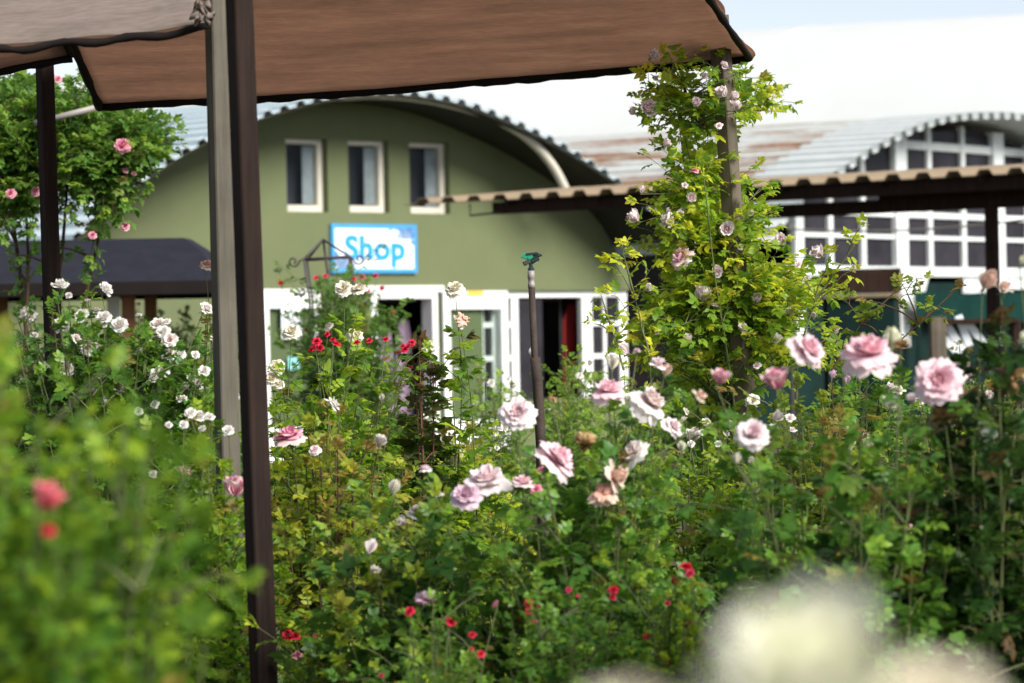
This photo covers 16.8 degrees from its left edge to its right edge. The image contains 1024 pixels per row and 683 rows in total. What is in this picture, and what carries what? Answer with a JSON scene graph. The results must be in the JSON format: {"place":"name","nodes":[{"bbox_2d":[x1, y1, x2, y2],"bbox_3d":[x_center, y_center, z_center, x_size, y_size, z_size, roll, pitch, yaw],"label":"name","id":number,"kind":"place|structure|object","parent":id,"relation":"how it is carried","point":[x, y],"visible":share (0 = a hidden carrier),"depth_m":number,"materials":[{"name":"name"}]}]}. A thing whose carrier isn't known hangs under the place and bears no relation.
{"place":"outdoors","nodes":[
{"label":"outdoors","id":0,"kind":"place"},
{"bbox_2d":[0,91,664,463],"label":"shop building","id":1,"kind":"structure","parent":0,"point":[372,159],"depth_m":49.24,"materials":[{"name":"green paint"}]},
{"bbox_2d":[281,302,300,338],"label":"notice board","id":2,"kind":"object","parent":1,"relation":"attached to","point":[294,306],"visible":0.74,"depth_m":47.20,"materials":[{"name":"white paper"}]},
{"bbox_2d":[264,289,319,460],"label":"door","id":3,"kind":"structure","parent":1,"relation":"in","point":[273,298],"depth_m":47.02,"materials":[{"name":"white paint"}]},
{"bbox_2d":[285,139,322,211],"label":"window","id":4,"kind":"structure","parent":1,"relation":"in","point":[304,185],"depth_m":47.86,"materials":[{"name":"grey glass"}]},
{"bbox_2d":[348,140,383,212],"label":"window","id":5,"kind":"structure","parent":1,"relation":"in","point":[365,158],"depth_m":48.69,"materials":[{"name":"grey glass"}]},
{"bbox_2d":[329,224,417,272],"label":"shop sign","id":6,"kind":"object","parent":1,"relation":"attached to","point":[398,254],"visible":0.87,"depth_m":48.43,"materials":[{"name":"white plastic"}]},
{"bbox_2d":[409,143,444,213],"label":"window","id":7,"kind":"structure","parent":1,"relation":"in","point":[426,160],"depth_m":49.52,"materials":[{"name":"grey glass"}]},
{"bbox_2d":[377,299,562,397],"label":"door frame","id":8,"kind":"object","parent":1,"relation":"on","point":[560,322],"visible":0.23,"depth_m":51.74,"materials":[{"name":"wood"}]},
{"bbox_2d":[378,330,395,416],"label":"garment","id":9,"kind":"object","parent":8,"relation":"hanging from","point":[389,337],"visible":0.05,"depth_m":49.23,"materials":[{"name":"fabric"}]},
{"bbox_2d":[395,319,414,417],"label":"garment","id":10,"kind":"object","parent":8,"relation":"hanging from","point":[405,331],"visible":0.3,"depth_m":49.49,"materials":[{"name":"fabric"}]},
{"bbox_2d":[563,301,578,397],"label":"garment","id":11,"kind":"object","parent":8,"relation":"hanging from","point":[570,330],"visible":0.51,"depth_m":51.87,"materials":[{"name":"red fabric"}]},
{"bbox_2d":[441,291,510,451],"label":"door","id":12,"kind":"structure","parent":1,"relation":"in","point":[469,299],"depth_m":49.76,"materials":[{"name":"white paint"}]},
{"bbox_2d":[482,290,627,400],"bbox_3d":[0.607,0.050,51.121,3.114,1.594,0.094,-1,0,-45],"label":"door","id":13,"kind":"structure","parent":1,"relation":"in","point":[593,339],"depth_m":50.91,"materials":[{"name":"white paint"}]},
{"bbox_2d":[12,428,964,680],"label":"ground","id":14,"kind":"structure","parent":0,"point":[532,517],"depth_m":42.77,"materials":[{"name":"green plant"}]},
{"bbox_2d":[2,331,82,491],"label":"garden bush","id":15,"kind":"object","parent":14,"relation":"on","point":[11,378],"visible":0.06,"depth_m":28.80,"materials":[{"name":"green plant"}]},
{"bbox_2d":[36,65,62,407],"bbox_3d":[-1.725,0.248,13.100,0.082,2.771,0.073,-1,0,-35],"label":"canopy post","id":16,"kind":"object","parent":14,"relation":"on","point":[48,178],"depth_m":13.08,"materials":[{"name":"brown wood"}]},
{"bbox_2d":[34,105,96,125],"bbox_3d":[-2.156,0.239,17.000,0.326,2.806,0.031,-1,0,0],"label":"metal pole","id":17,"kind":"object","parent":14,"relation":"on","point":[76,112],"visible":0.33,"depth_m":16.99,"materials":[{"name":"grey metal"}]},
{"bbox_2d":[0,312,174,674],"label":"rose bush","id":18,"kind":"object","parent":14,"relation":"on","point":[11,408],"visible":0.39,"depth_m":4.32,"materials":[{"name":"green plant"}]},
{"bbox_2d":[0,68,189,563],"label":"climbing rose","id":19,"kind":"object","parent":14,"relation":"on","point":[108,158],"visible":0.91,"depth_m":17.20,"materials":[{"name":"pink plant"}]},
{"bbox_2d":[8,466,191,668],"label":"rose bush","id":20,"kind":"object","parent":14,"relation":"on","point":[126,558],"visible":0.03,"depth_m":9.42,"materials":[{"name":"green plant"}]},
{"bbox_2d":[0,238,211,517],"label":"kiosk","id":21,"kind":"object","parent":14,"relation":"on","point":[149,271],"visible":0.27,"depth_m":27.32,"materials":[{"name":"dark felt"},{"name":"brown wood"}]},
{"bbox_2d":[0,385,266,682],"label":"rose bush","id":22,"kind":"object","parent":14,"relation":"on","point":[80,641],"visible":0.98,"depth_m":4.07,"materials":[{"name":"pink plant"}]},
{"bbox_2d":[0,278,286,671],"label":"rose bush","id":23,"kind":"object","parent":14,"relation":"on","point":[83,352],"visible":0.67,"depth_m":10.32,"materials":[{"name":"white plant"}]},
{"bbox_2d":[135,296,212,433],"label":"garden bush","id":24,"kind":"object","parent":14,"relation":"on","point":[185,314],"visible":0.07,"depth_m":28.44,"materials":[{"name":"green plant"}]},
{"bbox_2d":[100,397,320,682],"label":"rose bush","id":25,"kind":"object","parent":14,"relation":"on","point":[227,650],"visible":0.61,"depth_m":9.34,"materials":[{"name":"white plant"}]},
{"bbox_2d":[196,259,241,475],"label":"rose bush","id":26,"kind":"object","parent":14,"relation":"on","point":[205,265],"visible":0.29,"depth_m":13.21,"materials":[{"name":"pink plant"}]},
{"bbox_2d":[204,0,242,665],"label":"canopy post","id":27,"kind":"object","parent":14,"relation":"on","point":[225,348],"visible":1,"depth_m":9.88,"materials":[{"name":"grey metal"}]},
{"bbox_2d":[0,0,215,75],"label":"shade canopy","id":28,"kind":"object","parent":27,"relation":"attached to","point":[37,34],"visible":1,"depth_m":9.65,"materials":[{"name":"fabric"}]},
{"bbox_2d":[225,0,277,682],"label":"canopy post","id":29,"kind":"object","parent":14,"relation":"on","point":[249,288],"visible":1,"depth_m":8.98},
{"bbox_2d":[215,324,329,670],"bbox_3d":[-0.734,0.776,11.896,0.573,1.677,0.573,-1,0,-32],"label":"rose bush","id":30,"kind":"object","parent":14,"relation":"on","point":[275,368],"visible":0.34,"depth_m":11.89,"materials":[{"name":"green plant"}]},
{"bbox_2d":[246,597,371,682],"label":"rose bush","id":31,"kind":"object","parent":14,"relation":"on","point":[293,636],"visible":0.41,"depth_m":9.51,"materials":[{"name":"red plant"}]},
{"bbox_2d":[289,239,363,432],"bbox_3d":[-1.264,0.453,24.175,0.524,2.342,0.366,-1,0,0],"label":"plant obelisk","id":32,"kind":"object","parent":14,"relation":"on","point":[351,259],"visible":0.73,"depth_m":24.05,"materials":[{"name":"metal"}]},
{"bbox_2d":[272,280,419,618],"bbox_3d":[-0.578,0.700,11.945,0.630,1.823,0.541,-1,0,-41],"label":"rose bush","id":33,"kind":"object","parent":14,"relation":"on","point":[344,289],"visible":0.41,"depth_m":11.90,"materials":[{"name":"green plant"}]},
{"bbox_2d":[266,244,430,474],"bbox_3d":[-1.117,0.483,23.637,1.156,2.278,1.296,-1,0,0],"label":"rose bush","id":34,"kind":"object","parent":14,"relation":"on","point":[374,328],"visible":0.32,"depth_m":23.45,"materials":[{"name":"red plant"}]},
{"bbox_2d":[270,331,433,668],"bbox_3d":[-0.543,0.788,11.422,0.603,1.646,0.529,-1,0,0],"label":"rose bush","id":35,"kind":"object","parent":14,"relation":"on","point":[320,402],"visible":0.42,"depth_m":11.39,"materials":[{"name":"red plant"}]},
{"bbox_2d":[248,393,458,681],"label":"rose bush","id":36,"kind":"object","parent":14,"relation":"on","point":[305,596],"visible":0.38,"depth_m":10.08,"materials":[{"name":"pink plant"}]},
{"bbox_2d":[283,390,423,613],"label":"rose bush","id":37,"kind":"object","parent":14,"relation":"on","point":[373,437],"visible":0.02,"depth_m":12.76,"materials":[{"name":"green plant"}]},
{"bbox_2d":[243,472,526,682],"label":"rose bush","id":38,"kind":"object","parent":14,"relation":"on","point":[405,584],"visible":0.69,"depth_m":8.80,"materials":[{"name":"green plant"}]},
{"bbox_2d":[346,378,493,611],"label":"rose bush","id":39,"kind":"object","parent":14,"relation":"on","point":[441,432],"visible":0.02,"depth_m":15.00,"materials":[{"name":"green plant"}]},
{"bbox_2d":[344,581,501,682],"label":"rose bush","id":40,"kind":"object","parent":14,"relation":"on","point":[451,617],"visible":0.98,"depth_m":7.94,"materials":[{"name":"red plant"}]},
{"bbox_2d":[392,329,480,602],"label":"rose bush","id":41,"kind":"object","parent":14,"relation":"on","point":[425,438],"visible":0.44,"depth_m":11.89,"materials":[{"name":"green plant"}]},
{"bbox_2d":[418,281,511,671],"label":"rose bush","id":42,"kind":"object","parent":14,"relation":"on","point":[454,290],"visible":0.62,"depth_m":11.91,"materials":[{"name":"green plant"}]},
{"bbox_2d":[399,400,560,678],"bbox_3d":[-0.133,0.909,13.035,0.695,1.389,1.025,-1,0,12],"label":"rose bush","id":43,"kind":"object","parent":14,"relation":"on","point":[485,515],"visible":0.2,"depth_m":12.92,"materials":[{"name":"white plant"}]},
{"bbox_2d":[451,359,553,553],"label":"rose bush","id":44,"kind":"object","parent":14,"relation":"on","point":[491,383],"visible":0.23,"depth_m":18.94,"materials":[{"name":"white plant"}]},
{"bbox_2d":[521,252,547,602],"bbox_3d":[0.090,0.637,12.600,0.078,1.924,0.038,-1,0,0],"label":"sprinkler","id":45,"kind":"object","parent":14,"relation":"on","point":[535,363],"visible":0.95,"depth_m":12.59,"materials":[{"name":"grey plastic"}]},
{"bbox_2d":[460,569,653,682],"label":"rose bush","id":46,"kind":"object","parent":14,"relation":"on","point":[542,669],"visible":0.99,"depth_m":7.99,"materials":[{"name":"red plant"}]},
{"bbox_2d":[388,348,732,682],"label":"rose bush","id":47,"kind":"object","parent":14,"relation":"on","point":[608,479],"visible":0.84,"depth_m":8.50,"materials":[{"name":"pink plant"}]},
{"bbox_2d":[506,344,623,568],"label":"rose bush","id":48,"kind":"object","parent":14,"relation":"on","point":[566,424],"visible":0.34,"depth_m":17.89,"materials":[{"name":"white plant"}]},
{"bbox_2d":[582,284,634,549],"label":"rose shoot","id":49,"kind":"object","parent":14,"relation":"on","point":[618,351],"visible":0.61,"depth_m":13.40,"materials":[{"name":"green plant"}]},
{"bbox_2d":[495,501,727,660],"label":"rose bush","id":50,"kind":"object","parent":14,"relation":"on","point":[672,575],"visible":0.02,"depth_m":9.13,"materials":[{"name":"green plant"}]},
{"bbox_2d":[595,236,668,558],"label":"rose shoot","id":51,"kind":"object","parent":14,"relation":"on","point":[632,252],"visible":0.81,"depth_m":13.00,"materials":[{"name":"green plant"}]},
{"bbox_2d":[582,360,700,622],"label":"rose bush","id":52,"kind":"object","parent":14,"relation":"on","point":[668,406],"visible":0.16,"depth_m":16.95,"materials":[{"name":"green plant"}]},
{"bbox_2d":[567,548,734,682],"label":"rose bush","id":53,"kind":"object","parent":14,"relation":"on","point":[683,668],"visible":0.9,"depth_m":8.10,"materials":[{"name":"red plant"}]},
{"bbox_2d":[632,334,760,537],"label":"garden bush","id":54,"kind":"object","parent":14,"relation":"on","point":[691,419],"visible":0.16,"depth_m":26.84,"materials":[{"name":"green plant"}]},
{"bbox_2d":[631,393,778,669],"bbox_3d":[0.674,0.877,11.031,0.734,1.423,0.884,-1,0,0],"label":"rose bush","id":55,"kind":"object","parent":14,"relation":"on","point":[700,485],"visible":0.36,"depth_m":10.95,"materials":[{"name":"green plant"}]},
{"bbox_2d":[429,578,986,682],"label":"rose bush","id":56,"kind":"object","parent":14,"relation":"on","point":[812,631],"visible":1,"depth_m":1.14,"materials":[{"name":"beige plant"}]},
{"bbox_2d":[405,164,1023,474],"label":"verandah","id":57,"kind":"object","parent":14,"relation":"on","point":[990,190],"visible":0.73,"depth_m":36.57,"materials":[{"name":"wood"}]},
{"bbox_2d":[618,42,847,523],"bbox_3d":[0.883,0.202,13.571,0.954,2.766,0.954,-1,0,0],"label":"climbing rose","id":58,"kind":"object","parent":14,"relation":"on","point":[771,304],"visible":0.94,"depth_m":13.52,"materials":[{"name":"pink plant"}]},
{"bbox_2d":[710,14,762,498],"bbox_3d":[0.907,0.153,13.550,0.228,2.863,0.082,-1,0,0],"label":"canopy post","id":59,"kind":"object","parent":14,"relation":"on","point":[732,201],"visible":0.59,"depth_m":13.53,"materials":[{"name":"brown wood"}]},
{"bbox_2d":[71,0,755,111],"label":"shade canopy","id":60,"kind":"object","parent":59,"relation":"attached to","point":[321,49],"visible":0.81,"depth_m":13.31,"materials":[{"name":"brown fabric"}]},
{"bbox_2d":[656,452,831,681],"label":"rose bush","id":61,"kind":"object","parent":14,"relation":"on","point":[729,618],"visible":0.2,"depth_m":8.96,"materials":[{"name":"green plant"}]},
{"bbox_2d":[690,370,919,616],"bbox_3d":[0.926,0.834,10.512,0.742,1.499,0.862,-1,0,0],"label":"rose bush","id":62,"kind":"object","parent":14,"relation":"on","point":[837,415],"visible":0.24,"depth_m":10.47,"materials":[{"name":"green plant"}]},
{"bbox_2d":[783,212,867,471],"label":"rose shoot","id":63,"kind":"object","parent":14,"relation":"on","point":[817,292],"visible":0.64,"depth_m":13.20,"materials":[{"name":"green plant"}]},
{"bbox_2d":[647,326,1023,682],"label":"rose bush","id":64,"kind":"object","parent":14,"relation":"on","point":[940,381],"visible":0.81,"depth_m":7.51,"materials":[{"name":"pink plant"}]},
{"bbox_2d":[772,331,937,533],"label":"rose bush","id":65,"kind":"object","parent":14,"relation":"on","point":[848,399],"visible":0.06,"depth_m":13.93,"materials":[{"name":"green plant"}]},
{"bbox_2d":[794,272,924,532],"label":"rose shoot","id":66,"kind":"object","parent":14,"relation":"on","point":[864,307],"visible":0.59,"depth_m":11.40,"materials":[{"name":"green plant"}]},
{"bbox_2d":[828,480,954,588],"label":"rose bush","id":67,"kind":"object","parent":14,"relation":"on","point":[893,503],"depth_m":8.62,"materials":[{"name":"green plant"}]},
{"bbox_2d":[856,269,966,515],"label":"rose shoot","id":68,"kind":"object","parent":14,"relation":"on","point":[959,283],"visible":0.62,"depth_m":11.00,"materials":[{"name":"green plant"}]},
{"bbox_2d":[862,367,1006,577],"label":"rose bush","id":69,"kind":"object","parent":14,"relation":"on","point":[917,403],"visible":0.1,"depth_m":11.42,"materials":[{"name":"green plant"}]},
{"bbox_2d":[884,255,1023,682],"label":"rose bush","id":70,"kind":"object","parent":14,"relation":"on","point":[986,541],"visible":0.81,"depth_m":7.59,"materials":[{"name":"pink plant"}]},
{"bbox_2d":[914,292,1023,423],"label":"canvas screen","id":71,"kind":"object","parent":14,"relation":"on","point":[967,306],"visible":0.52,"depth_m":60.12,"materials":[{"name":"green fabric"}]},
{"bbox_2d":[914,337,1023,476],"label":"rose bush","id":72,"kind":"object","parent":14,"relation":"on","point":[988,384],"visible":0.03,"depth_m":14.91,"materials":[{"name":"green plant"}]},
{"bbox_2d":[0,14,1023,137],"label":"greenhouse tunnel","id":73,"kind":"structure","parent":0,"point":[852,71],"depth_m":83.29,"materials":[{"name":"white plastic"}]},
{"bbox_2d":[3,0,1023,77],"label":"sky","id":74,"kind":"structure","parent":0,"point":[744,15],"materials":[{"name":"white"}]},
{"bbox_2d":[554,111,1023,437],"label":"glazed barn","id":75,"kind":"structure","parent":0,"point":[948,257],"depth_m":59.19,"materials":[{"name":"white paint"}]},
{"bbox_2d":[803,145,893,265],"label":"window","id":76,"kind":"structure","parent":75,"relation":"in","point":[875,249],"depth_m":58.00,"materials":[{"name":"white paint"}]},
{"bbox_2d":[907,127,990,267],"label":"window","id":77,"kind":"structure","parent":75,"relation":"in","point":[926,149],"depth_m":60.61,"materials":[{"name":"white paint"}]},
{"bbox_2d":[1004,141,1023,267],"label":"window","id":78,"kind":"structure","parent":75,"relation":"in","point":[1013,154],"depth_m":62.72,"materials":[{"name":"white paint"}]},
{"bbox_2d":[820,268,902,456],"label":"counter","id":79,"kind":"object","parent":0,"point":[876,280],"visible":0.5,"depth_m":43.78,"materials":[{"name":"brown wood"}]},
{"bbox_2d":[787,219,1023,439],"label":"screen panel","id":80,"kind":"object","parent":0,"point":[792,392],"visible":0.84,"depth_m":49.36,"materials":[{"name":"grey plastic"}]},
{"bbox_2d":[929,314,1022,450],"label":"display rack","id":81,"kind":"object","parent":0,"point":[940,342],"visible":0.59,"depth_m":34.00,"materials":[{"name":"white"}]}
]}

